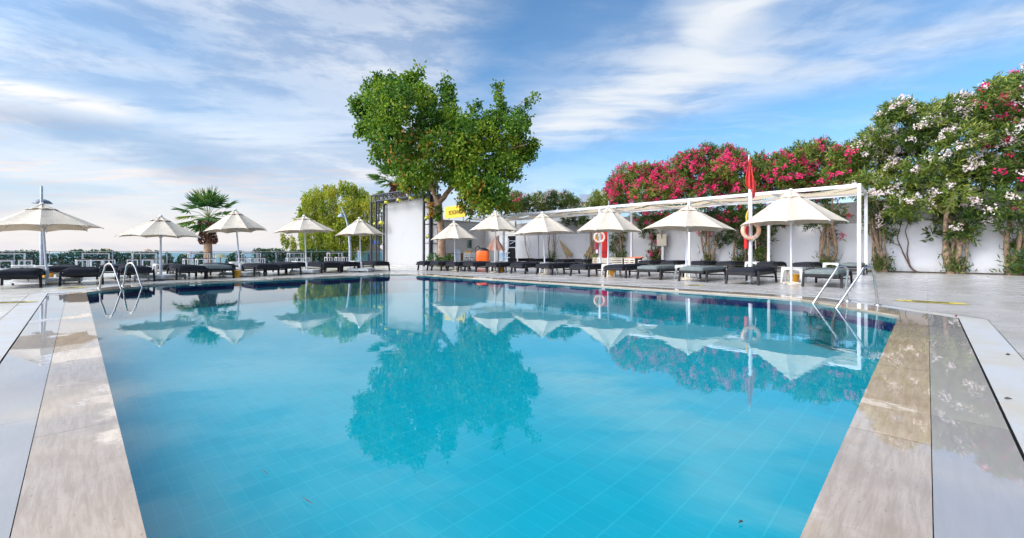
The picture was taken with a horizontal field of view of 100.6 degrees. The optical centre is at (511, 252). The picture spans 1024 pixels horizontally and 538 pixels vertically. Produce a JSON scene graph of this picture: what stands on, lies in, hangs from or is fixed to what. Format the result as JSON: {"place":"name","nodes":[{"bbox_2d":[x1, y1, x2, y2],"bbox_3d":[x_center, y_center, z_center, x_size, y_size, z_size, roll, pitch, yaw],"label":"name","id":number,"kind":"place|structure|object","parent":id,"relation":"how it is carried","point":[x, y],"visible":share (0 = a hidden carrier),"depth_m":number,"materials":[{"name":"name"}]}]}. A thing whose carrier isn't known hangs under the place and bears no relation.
{"place":"outdoors","nodes":[
{"label":"outdoors","id":0,"kind":"place"},
{"bbox_2d":[0,253,507,267],"bbox_3d":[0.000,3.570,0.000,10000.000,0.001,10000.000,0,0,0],"label":"sea","id":1,"kind":"structure","parent":0,"point":[217,260],"depth_m":297.39,"materials":[{"name":"blue liquid"}]},
{"bbox_2d":[443,220,515,261],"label":"service building","id":2,"kind":"structure","parent":0,"point":[484,239],"depth_m":36.53,"materials":[{"name":"paint"}]},
{"bbox_2d":[445,205,465,220],"bbox_3d":[-4.670,-3.195,35.082,2.700,1.290,0.206,0,0,44],"label":"roof sign","id":3,"kind":"object","parent":2,"relation":"on","point":[451,211],"visible":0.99,"depth_m":35.14,"materials":[{"name":"yellow metal"}]},
{"bbox_2d":[466,239,472,260],"bbox_3d":[-3.650,-0.150,36.310,0.060,2.040,0.720,0,0,44],"label":"door","id":4,"kind":"structure","parent":2,"relation":"in","point":[470,248],"depth_m":36.29,"materials":[{"name":"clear glass"}]},
{"bbox_2d":[99,318,878,537],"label":"pool floor","id":5,"kind":"structure","parent":0,"point":[521,428],"depth_m":3.84,"materials":[{"name":"tile"}]},
{"bbox_2d":[93,275,886,360],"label":"pool wall","id":6,"kind":"structure","parent":5,"relation":"on","point":[873,349],"depth_m":6.74,"materials":[{"name":"tile"}]},
{"bbox_2d":[10,274,932,537],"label":"pool coping","id":7,"kind":"object","parent":6,"relation":"on","point":[78,482],"visible":0.95,"depth_m":1.84,"materials":[{"name":"stone"}]},
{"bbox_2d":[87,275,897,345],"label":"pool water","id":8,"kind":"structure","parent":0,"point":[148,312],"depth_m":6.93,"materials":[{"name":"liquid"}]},
{"bbox_2d":[0,279,1022,537],"bbox_3d":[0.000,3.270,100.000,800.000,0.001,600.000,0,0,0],"label":"paved pool deck","id":9,"kind":"structure","parent":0,"point":[538,279],"depth_m":7.54,"materials":[{"name":"stone paving"}]},
{"bbox_2d":[0,249,69,267],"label":"hedge","id":10,"kind":"object","parent":9,"relation":"on","point":[59,259],"visible":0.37,"depth_m":24.30,"materials":[{"name":"green plant"}]},
{"bbox_2d":[67,248,159,266],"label":"hedge","id":11,"kind":"object","parent":9,"relation":"on","point":[120,257],"visible":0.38,"depth_m":26.55,"materials":[{"name":"green plant"}]},
{"bbox_2d":[162,252,174,262],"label":"shrub","id":12,"kind":"object","parent":9,"relation":"on","point":[169,255],"visible":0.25,"depth_m":28.68,"materials":[{"name":"green plant"}]},
{"bbox_2d":[175,253,190,264],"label":"shrub","id":13,"kind":"object","parent":9,"relation":"on","point":[179,260],"visible":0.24,"depth_m":29.18,"materials":[{"name":"green plant"}]},
{"bbox_2d":[192,252,212,264],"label":"shrub","id":14,"kind":"object","parent":9,"relation":"on","point":[200,261],"visible":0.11,"depth_m":29.95,"materials":[{"name":"green plant"}]},
{"bbox_2d":[225,250,252,262],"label":"shrub","id":15,"kind":"object","parent":9,"relation":"on","point":[230,259],"visible":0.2,"depth_m":31.41,"materials":[{"name":"green plant"}]},
{"bbox_2d":[9,273,521,311],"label":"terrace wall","id":16,"kind":"structure","parent":9,"relation":"on","point":[209,280],"depth_m":29.09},
{"bbox_2d":[251,247,316,262],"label":"hedge","id":17,"kind":"object","parent":9,"relation":"on","point":[268,257],"visible":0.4,"depth_m":33.56,"materials":[{"name":"green plant"}]},
{"bbox_2d":[279,179,384,261],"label":"pepper tree","id":18,"kind":"object","parent":9,"relation":"on","point":[355,204],"visible":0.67,"depth_m":41.57,"materials":[{"name":"green plant"}]},
{"bbox_2d":[315,249,348,261],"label":"hedge","id":19,"kind":"object","parent":9,"relation":"on","point":[344,254],"visible":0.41,"depth_m":36.44,"materials":[{"name":"green plant"}]},
{"bbox_2d":[357,239,382,260],"bbox_3d":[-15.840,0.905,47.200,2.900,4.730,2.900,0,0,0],"label":"glass railing","id":20,"kind":"object","parent":9,"relation":"on","point":[364,257],"visible":0.32,"depth_m":46.10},
{"bbox_2d":[0,273,1023,537],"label":"paving border","id":21,"kind":"object","parent":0,"point":[978,471],"visible":0.86,"depth_m":2.09,"materials":[{"name":"grey stone"}]},
{"bbox_2d":[97,262,142,289],"bbox_3d":[-9.640,0.893,10.540,0.859,1.283,0.919,0,0,0],"label":"pool ladder","id":22,"kind":"object","parent":21,"relation":"on","point":[115,272],"visible":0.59,"depth_m":10.24,"materials":[{"name":"metal"}]},
{"bbox_2d":[806,265,881,346],"bbox_3d":[5.625,0.876,7.255,0.909,1.318,0.829,0,0,0],"label":"pool ladder","id":23,"kind":"object","parent":21,"relation":"attached to","point":[847,291],"visible":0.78,"depth_m":6.99,"materials":[{"name":"metal"}]},
{"bbox_2d":[0,260,1023,358],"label":"deck","id":24,"kind":"structure","parent":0,"point":[997,301],"depth_m":11.51,"materials":[{"name":"tile"}]},
{"bbox_2d":[0,268,47,286],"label":"sun lounger","id":25,"kind":"object","parent":24,"relation":"on","point":[19,273],"visible":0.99,"depth_m":10.36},
{"bbox_2d":[32,186,52,264],"bbox_3d":[-26.471,-1.409,23.938,0.845,4.559,0.845,0,0,0],"label":"lamp post","id":26,"kind":"object","parent":24,"relation":"on","point":[38,201],"visible":0.77,"depth_m":23.58,"materials":[{"name":"grey metal"}]},
{"bbox_2d":[0,202,103,284],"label":"parasol","id":27,"kind":"object","parent":24,"relation":"on","point":[43,218],"visible":0.99,"depth_m":11.59,"materials":[{"name":"fabric"}]},
{"bbox_2d":[44,265,82,277],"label":"sun lounger","id":28,"kind":"object","parent":24,"relation":"on","point":[56,268],"visible":0.46,"depth_m":13.05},
{"bbox_2d":[58,266,103,285],"bbox_3d":[-12.029,0.649,11.899,0.850,0.459,2.022,0,0,-44],"label":"sun lounger","id":29,"kind":"object","parent":24,"relation":"on","point":[90,271],"visible":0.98,"depth_m":11.24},
{"bbox_2d":[96,264,130,278],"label":"sun lounger","id":30,"kind":"object","parent":24,"relation":"on","point":[108,268],"visible":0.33,"depth_m":13.90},
{"bbox_2d":[115,265,155,282],"bbox_3d":[-11.709,0.649,13.177,0.850,0.459,2.022,0,0,-45],"label":"sun lounger","id":31,"kind":"object","parent":24,"relation":"on","point":[142,269],"visible":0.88,"depth_m":12.61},
{"bbox_2d":[131,253,156,266],"bbox_3d":[-19.816,0.440,22.900,0.620,0.860,1.030,0,0,44],"label":"bar table","id":32,"kind":"object","parent":24,"relation":"on","point":[132,257],"visible":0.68,"depth_m":22.75,"materials":[{"name":"white paint"}]},
{"bbox_2d":[114,215,200,280],"bbox_3d":[-11.238,-0.167,13.587,2.085,2.074,2.085,0,0,8],"label":"parasol","id":33,"kind":"object","parent":24,"relation":"on","point":[160,226],"visible":0.99,"depth_m":13.25,"materials":[{"name":"fabric"}]},
{"bbox_2d":[157,263,189,275],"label":"sun lounger","id":34,"kind":"object","parent":24,"relation":"on","point":[164,266],"visible":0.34,"depth_m":15.17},
{"bbox_2d":[0,251,357,264],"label":"glass railing","id":35,"kind":"object","parent":24,"relation":"on","point":[177,251],"visible":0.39,"depth_m":28.24,"materials":[{"name":"glass"}]},
{"bbox_2d":[166,264,208,279],"bbox_3d":[-10.865,0.649,14.189,2.022,0.459,0.850,0,0,43],"label":"sun lounger","id":36,"kind":"object","parent":24,"relation":"on","point":[184,268],"visible":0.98,"depth_m":13.65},
{"bbox_2d":[171,186,238,262],"bbox_3d":[-19.501,-1.306,27.280,3.652,6.151,3.838,0,0,39],"label":"fan palm","id":37,"kind":"object","parent":24,"relation":"on","point":[198,200],"visible":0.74,"depth_m":26.98,"materials":[{"name":"green plant"}]},
{"bbox_2d":[198,264,234,278],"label":"sun lounger","id":38,"kind":"object","parent":24,"relation":"on","point":[216,268],"visible":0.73,"depth_m":14.23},
{"bbox_2d":[203,209,266,276],"bbox_3d":[-9.978,-0.359,15.399,1.897,2.457,1.904,0,0,17],"label":"parasol","id":39,"kind":"object","parent":24,"relation":"on","point":[234,221],"visible":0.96,"depth_m":15.18,"materials":[{"name":"fabric"}]},
{"bbox_2d":[242,263,279,276],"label":"sun lounger","id":40,"kind":"object","parent":24,"relation":"on","point":[254,267],"visible":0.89,"depth_m":15.47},
{"bbox_2d":[266,263,301,274],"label":"sun lounger","id":41,"kind":"object","parent":24,"relation":"on","point":[284,266],"visible":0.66,"depth_m":16.20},
{"bbox_2d":[272,262,305,272],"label":"sun lounger","id":42,"kind":"object","parent":24,"relation":"on","point":[302,264],"visible":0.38,"depth_m":18.15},
{"bbox_2d":[272,215,335,273],"bbox_3d":[-8.584,-0.347,17.599,2.299,2.435,2.302,0,0,0],"label":"parasol","id":43,"kind":"object","parent":24,"relation":"on","point":[304,224],"visible":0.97,"depth_m":17.29,"materials":[{"name":"fabric"}]},
{"bbox_2d":[307,262,340,272],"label":"sun lounger","id":44,"kind":"object","parent":24,"relation":"on","point":[323,264],"visible":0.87,"depth_m":18.02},
{"bbox_2d":[325,261,359,271],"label":"sun lounger","id":45,"kind":"object","parent":24,"relation":"on","point":[346,264],"visible":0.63,"depth_m":18.80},
{"bbox_2d":[338,206,351,260],"bbox_3d":[-12.610,-1.306,32.000,1.033,4.351,0.520,0,0,0],"label":"lamp post","id":46,"kind":"object","parent":24,"relation":"on","point":[349,237],"visible":0.87,"depth_m":31.93,"materials":[{"name":"grey metal"}]},
{"bbox_2d":[335,217,382,271],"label":"parasol","id":47,"kind":"object","parent":24,"relation":"on","point":[359,227],"visible":0.98,"depth_m":18.73,"materials":[{"name":"fabric"}]},
{"bbox_2d":[357,261,389,270],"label":"sun lounger","id":48,"kind":"object","parent":24,"relation":"on","point":[372,264],"visible":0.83,"depth_m":19.94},
{"bbox_2d":[367,158,416,198],"bbox_3d":[-10.174,-3.148,37.889,5.542,12.036,5.202,0,0,0],"label":"fan palm","id":49,"kind":"object","parent":24,"relation":"on","point":[392,187],"visible":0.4,"depth_m":37.51,"materials":[{"name":"green plant"}]},
{"bbox_2d":[368,188,438,265],"bbox_3d":[-8.153,-1.645,29.498,8.704,5.030,0.974,0,0,42],"label":"stage truss","id":50,"kind":"object","parent":24,"relation":"on","point":[393,199],"visible":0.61,"depth_m":29.69,"materials":[{"name":"black metal"}]},
{"bbox_2d":[385,194,440,265],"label":"screen wall","id":51,"kind":"structure","parent":24,"relation":"on","point":[403,232],"depth_m":29.23,"materials":[{"name":"white metal"}]},
{"bbox_2d":[416,260,456,270],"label":"sun lounger","id":52,"kind":"object","parent":24,"relation":"on","point":[419,263],"visible":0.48,"depth_m":20.56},
{"bbox_2d":[345,59,542,266],"bbox_3d":[-4.230,-5.575,26.219,12.401,13.018,7.562,0,0,0],"label":"plane tree","id":53,"kind":"object","parent":24,"relation":"on","point":[466,144],"visible":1,"depth_m":24.70,"materials":[{"name":"green plant"}]},
{"bbox_2d":[430,261,470,270],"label":"sun lounger","id":54,"kind":"object","parent":24,"relation":"on","point":[438,263],"visible":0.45,"depth_m":20.00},
{"bbox_2d":[431,221,476,270],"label":"parasol","id":55,"kind":"object","parent":24,"relation":"on","point":[454,231],"visible":0.98,"depth_m":19.90,"materials":[{"name":"fabric"}]},
{"bbox_2d":[446,261,486,271],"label":"sun lounger","id":56,"kind":"object","parent":24,"relation":"on","point":[455,263],"visible":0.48,"depth_m":19.51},
{"bbox_2d":[475,246,488,260],"bbox_3d":[-1.768,0.234,24.971,0.854,1.268,0.602,0,0,0],"label":"orange tank","id":57,"kind":"object","parent":24,"relation":"on","point":[482,254],"visible":0.72,"depth_m":24.69,"materials":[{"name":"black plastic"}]},
{"bbox_2d":[463,261,504,271],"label":"sun lounger","id":58,"kind":"object","parent":24,"relation":"on","point":[474,264],"visible":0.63,"depth_m":19.01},
{"bbox_2d":[471,211,518,271],"bbox_3d":[-0.731,-0.482,18.703,2.109,2.705,2.109,0,0,14],"label":"parasol","id":59,"kind":"object","parent":24,"relation":"on","point":[495,221],"visible":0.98,"depth_m":18.35,"materials":[{"name":"fabric"}]},
{"bbox_2d":[487,236,504,250],"bbox_3d":[-1.062,-0.149,27.500,1.194,2.038,1.194,0,0,23],"label":"peach umbrella","id":60,"kind":"object","parent":24,"relation":"on","point":[499,247],"visible":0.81,"depth_m":27.20,"materials":[{"name":"pink fabric"}]},
{"bbox_2d":[485,262,527,272],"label":"sun lounger","id":61,"kind":"object","parent":24,"relation":"on","point":[497,264],"visible":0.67,"depth_m":18.22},
{"bbox_2d":[503,238,517,261],"bbox_3d":[-0.098,-0.051,27.025,1.077,1.858,0.717,0,0,0],"label":"lifeguard chair","id":62,"kind":"object","parent":24,"relation":"on","point":[508,247],"visible":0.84,"depth_m":26.75,"materials":[{"name":"white paint"}]},
{"bbox_2d":[0,273,1023,452],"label":"drain grate","id":63,"kind":"object","parent":24,"relation":"on","point":[992,347],"visible":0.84,"depth_m":4.03,"materials":[{"name":"plastic"}]},
{"bbox_2d":[0,294,1023,460],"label":"drain gap","id":64,"kind":"object","parent":24,"relation":"on","point":[1007,421],"depth_m":2.94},
{"bbox_2d":[506,190,530,257],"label":"oleander","id":65,"kind":"object","parent":24,"relation":"on","point":[515,195],"visible":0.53,"depth_m":33.85,"materials":[{"name":"green plant"}]},
{"bbox_2d":[510,262,550,273],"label":"sun lounger","id":66,"kind":"object","parent":24,"relation":"on","point":[525,265],"visible":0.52,"depth_m":17.34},
{"bbox_2d":[527,258,553,262],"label":"sun lounger","id":67,"kind":"object","parent":24,"relation":"on","point":[540,260],"visible":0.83,"depth_m":28.49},
{"bbox_2d":[512,212,572,273],"bbox_3d":[1.258,-0.387,17.110,2.325,2.514,2.328,0,0,20],"label":"parasol","id":68,"kind":"object","parent":24,"relation":"on","point":[541,223],"visible":0.98,"depth_m":16.67,"materials":[{"name":"fabric"}]},
{"bbox_2d":[518,188,590,262],"bbox_3d":[3.055,-2.058,32.071,3.281,5.951,7.542,0,0,-41],"label":"oleander","id":69,"kind":"object","parent":24,"relation":"on","point":[560,202],"visible":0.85,"depth_m":31.29,"materials":[{"name":"green plant"}]},
{"bbox_2d":[535,262,579,274],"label":"sun lounger","id":70,"kind":"object","parent":24,"relation":"on","point":[552,266],"visible":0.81,"depth_m":16.57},
{"bbox_2d":[574,259,595,263],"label":"sun lounger","id":71,"kind":"object","parent":24,"relation":"on","point":[586,261],"visible":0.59,"depth_m":25.62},
{"bbox_2d":[569,263,611,276],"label":"sun lounger","id":72,"kind":"object","parent":24,"relation":"on","point":[591,266],"visible":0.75,"depth_m":15.41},
{"bbox_2d":[578,188,614,263],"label":"oleander","id":73,"kind":"object","parent":24,"relation":"on","point":[600,198],"visible":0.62,"depth_m":28.42,"materials":[{"name":"green plant"}]},
{"bbox_2d":[577,201,641,276],"bbox_3d":[3.461,-0.491,15.246,2.231,2.722,2.231,0,0,11],"label":"parasol","id":74,"kind":"object","parent":24,"relation":"on","point":[608,219],"visible":0.98,"depth_m":14.83,"materials":[{"name":"fabric"}]},
{"bbox_2d":[592,257,626,263],"bbox_3d":[5.743,0.587,25.084,2.037,0.563,0.540,0,0,44],"label":"slatted crate","id":75,"kind":"object","parent":24,"relation":"on","point":[603,260],"visible":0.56,"depth_m":24.96,"materials":[{"name":"white wood"}]},
{"bbox_2d":[604,263,650,277],"bbox_3d":[4.177,0.649,15.296,0.850,0.459,2.022,0,0,44],"label":"sun lounger","id":76,"kind":"object","parent":24,"relation":"on","point":[622,267],"visible":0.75,"depth_m":14.72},
{"bbox_2d":[602,159,669,263],"bbox_3d":[8.048,-2.666,27.264,4.135,7.167,5.108,0,0,0],"label":"oleander","id":77,"kind":"object","parent":24,"relation":"on","point":[629,182],"visible":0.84,"depth_m":26.71,"materials":[{"name":"pink plant"}]},
{"bbox_2d":[638,260,665,264],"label":"sun lounger","id":78,"kind":"object","parent":24,"relation":"on","point":[652,262],"visible":0.71,"depth_m":22.74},
{"bbox_2d":[636,264,683,279],"bbox_3d":[5.022,0.649,14.278,2.022,0.458,0.850,0,0,-44],"label":"sun lounger","id":79,"kind":"object","parent":24,"relation":"on","point":[662,269],"visible":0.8,"depth_m":13.72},
{"bbox_2d":[628,155,696,264],"bbox_3d":[9.283,-2.656,25.875,4.049,7.140,4.250,0,0,0],"label":"oleander","id":80,"kind":"object","parent":24,"relation":"on","point":[670,180],"visible":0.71,"depth_m":25.35,"materials":[{"name":"pink plant"}]},
{"bbox_2d":[657,234,667,264],"bbox_3d":[9.120,-0.124,25.754,0.645,1.987,0.285,0,0,20],"label":"electrical box","id":81,"kind":"object","parent":24,"relation":"on","point":[661,242],"visible":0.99,"depth_m":25.71,"materials":[{"name":"white paint"}]},
{"bbox_2d":[657,234,664,244],"bbox_3d":[9.021,-0.753,25.681,0.460,0.656,0.012,0,0,20],"label":"door","id":82,"kind":"structure","parent":81,"relation":"in","point":[660,241],"depth_m":25.69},
{"bbox_2d":[468,183,867,275],"bbox_3d":[5.836,-0.845,24.789,22.896,3.430,3.213,0,0,44],"label":"pergola","id":83,"kind":"object","parent":24,"relation":"on","point":[728,199],"visible":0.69,"depth_m":20.14,"materials":[{"name":"white paint"}]},
{"bbox_2d":[602,232,606,257],"bbox_3d":[5.222,-0.462,23.956,0.303,1.556,0.170,0,0,0],"label":"rescue bag","id":84,"kind":"object","parent":83,"relation":"hanging from","point":[604,249],"visible":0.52,"depth_m":23.88,"materials":[{"name":"fabric"}]},
{"bbox_2d":[660,260,687,264],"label":"sun lounger","id":85,"kind":"object","parent":24,"relation":"on","point":[674,262],"visible":0.74,"depth_m":21.91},
{"bbox_2d":[674,265,696,277],"bbox_3d":[5.809,0.647,14.214,0.554,0.445,0.553,0,0,-43],"label":"side table","id":86,"kind":"object","parent":24,"relation":"on","point":[676,268],"visible":0.57,"depth_m":14.17,"materials":[{"name":"white plastic"}]},
{"bbox_2d":[642,204,736,278],"bbox_3d":[5.722,-0.351,13.852,2.668,2.442,2.670,0,0,0],"label":"parasol","id":87,"kind":"object","parent":24,"relation":"on","point":[688,218],"visible":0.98,"depth_m":13.48,"materials":[{"name":"fabric"}]},
{"bbox_2d":[678,265,725,281],"bbox_3d":[5.962,0.649,13.240,0.850,0.458,2.022,0,0,44],"label":"sun lounger","id":88,"kind":"object","parent":24,"relation":"on","point":[705,270],"visible":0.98,"depth_m":12.72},
{"bbox_2d":[691,260,716,264],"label":"sun lounger","id":89,"kind":"object","parent":24,"relation":"on","point":[706,262],"visible":0.7,"depth_m":20.81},
{"bbox_2d":[670,139,762,260],"bbox_3d":[11.329,-2.835,23.909,4.938,7.518,4.404,0,0,32],"label":"oleander","id":90,"kind":"object","parent":24,"relation":"on","point":[717,173],"visible":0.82,"depth_m":23.25,"materials":[{"name":"pink plant"}]},
{"bbox_2d":[716,261,744,268],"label":"sun lounger","id":91,"kind":"object","parent":24,"relation":"on","point":[733,264],"visible":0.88,"depth_m":19.97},
{"bbox_2d":[746,155,754,281],"bbox_3d":[7.103,-1.020,12.657,0.220,3.780,0.220,0,0,0],"label":"flag pole","id":92,"kind":"object","parent":24,"relation":"on","point":[749,231],"visible":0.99,"depth_m":12.62,"materials":[{"name":"metal"}]},
{"bbox_2d":[744,209,748,248],"bbox_3d":[6.989,-0.696,12.677,0.117,1.172,0.120,0,0,0],"label":"rescue tube","id":93,"kind":"object","parent":92,"relation":"hanging from","point":[746,240],"visible":0.55,"depth_m":12.64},
{"bbox_2d":[745,159,755,197],"bbox_3d":[7.094,-2.195,12.627,0.312,1.191,0.143,0,0,0],"label":"flag","id":94,"kind":"object","parent":92,"relation":"attached to","point":[750,181],"visible":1,"depth_m":12.62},
{"bbox_2d":[741,222,760,247],"bbox_3d":[7.048,-0.520,12.521,0.586,0.844,0.152,0,0,0],"label":"life ring","id":95,"kind":"object","parent":92,"relation":"attached to","point":[756,235],"visible":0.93,"depth_m":12.49,"materials":[{"name":"white plastic"}]},
{"bbox_2d":[725,266,777,284],"bbox_3d":[6.849,0.649,12.120,2.022,0.459,0.850,0,0,-44],"label":"sun lounger","id":96,"kind":"object","parent":24,"relation":"on","point":[754,271],"visible":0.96,"depth_m":11.59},
{"bbox_2d":[721,140,813,267],"bbox_3d":[13.220,-2.322,22.173,4.360,6.514,4.104,0,0,37],"label":"oleander","id":97,"kind":"object","parent":24,"relation":"on","point":[771,175],"visible":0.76,"depth_m":21.38,"materials":[{"name":"green plant"}]},
{"bbox_2d":[516,191,1023,274],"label":"garden wall","id":98,"kind":"structure","parent":24,"relation":"on","point":[923,257],"depth_m":20.41,"materials":[{"name":"paint"}]},
{"bbox_2d":[585,240,593,258],"bbox_3d":[5.442,-0.160,29.387,1.014,1.737,0.390,0,0,-30],"label":"folded umbrella","id":99,"kind":"object","parent":98,"relation":"attached to","point":[588,252],"visible":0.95,"depth_m":29.32,"materials":[{"name":"beige fabric"}]},
{"bbox_2d":[893,220,918,271],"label":"bare vine","id":100,"kind":"object","parent":98,"relation":"attached to","point":[908,261],"visible":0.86,"depth_m":18.44,"materials":[{"name":"plant"}]},
{"bbox_2d":[755,261,786,270],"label":"sun lounger","id":101,"kind":"object","parent":24,"relation":"on","point":[774,264],"visible":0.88,"depth_m":18.77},
{"bbox_2d":[780,267,806,282],"bbox_3d":[8.112,0.647,12.238,0.553,0.445,0.553,0,0,44],"label":"side table","id":102,"kind":"object","parent":24,"relation":"on","point":[799,269],"visible":0.8,"depth_m":12.19,"materials":[{"name":"white plastic"}]},
{"bbox_2d":[741,188,848,283],"bbox_3d":[7.730,-0.451,11.770,2.336,2.642,2.336,0,0,16],"label":"parasol","id":103,"kind":"object","parent":24,"relation":"on","point":[790,207],"visible":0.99,"depth_m":11.41,"materials":[{"name":"fabric"}]},
{"bbox_2d":[792,262,822,268],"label":"sun lounger","id":104,"kind":"object","parent":24,"relation":"on","point":[807,264],"visible":0.84,"depth_m":17.83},
{"bbox_2d":[784,134,858,267],"bbox_3d":[14.884,-2.443,20.511,3.068,6.754,4.841,0,0,42],"label":"oleander","id":105,"kind":"object","parent":24,"relation":"on","point":[816,152],"visible":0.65,"depth_m":19.95,"materials":[{"name":"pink plant"}]},
{"bbox_2d":[801,267,852,287],"bbox_3d":[8.336,0.649,11.205,0.850,0.458,2.022,0,0,45],"label":"sun lounger","id":106,"kind":"object","parent":24,"relation":"on","point":[826,273],"visible":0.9,"depth_m":10.61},
{"bbox_2d":[839,262,867,274],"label":"sun lounger","id":107,"kind":"object","parent":24,"relation":"on","point":[850,264],"visible":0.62,"depth_m":16.67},
{"bbox_2d":[832,94,948,271],"bbox_3d":[16.716,-3.120,18.926,4.292,8.086,5.356,0,0,37],"label":"oleander","id":108,"kind":"object","parent":24,"relation":"on","point":[874,147],"visible":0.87,"depth_m":18.11,"materials":[{"name":"green plant"}]},
{"bbox_2d":[898,300,964,303],"bbox_3d":[7.297,0.862,7.415,0.940,0.004,0.400,0,0,43],"label":"floor sticker","id":109,"kind":"object","parent":24,"relation":"on","point":[931,301],"visible":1,"depth_m":7.38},
{"bbox_2d":[912,89,1006,273],"bbox_3d":[18.159,-3.061,17.526,4.802,8.070,3.052,0,0,-40],"label":"oleander","id":110,"kind":"object","parent":24,"relation":"on","point":[959,162],"visible":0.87,"depth_m":16.72,"materials":[{"name":"green plant"}]},
{"bbox_2d":[964,63,1023,274],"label":"oleander","id":111,"kind":"object","parent":24,"relation":"on","point":[999,93],"visible":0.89,"depth_m":15.76,"materials":[{"name":"green plant"}]},
{"bbox_2d":[0,0,1023,252],"label":"sky","id":112,"kind":"structure","parent":0,"point":[120,110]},
{"bbox_2d":[558,239,572,258],"bbox_3d":[3.894,-0.185,31.005,1.197,1.653,0.354,0,0,24],"label":"folded umbrella","id":113,"kind":"object","parent":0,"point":[567,251],"visible":0.99,"depth_m":30.98,"materials":[{"name":"beige fabric"}]},
{"bbox_2d":[547,194,620,220],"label":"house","id":114,"kind":"structure","parent":0,"point":[584,196],"depth_m":41.31,"materials":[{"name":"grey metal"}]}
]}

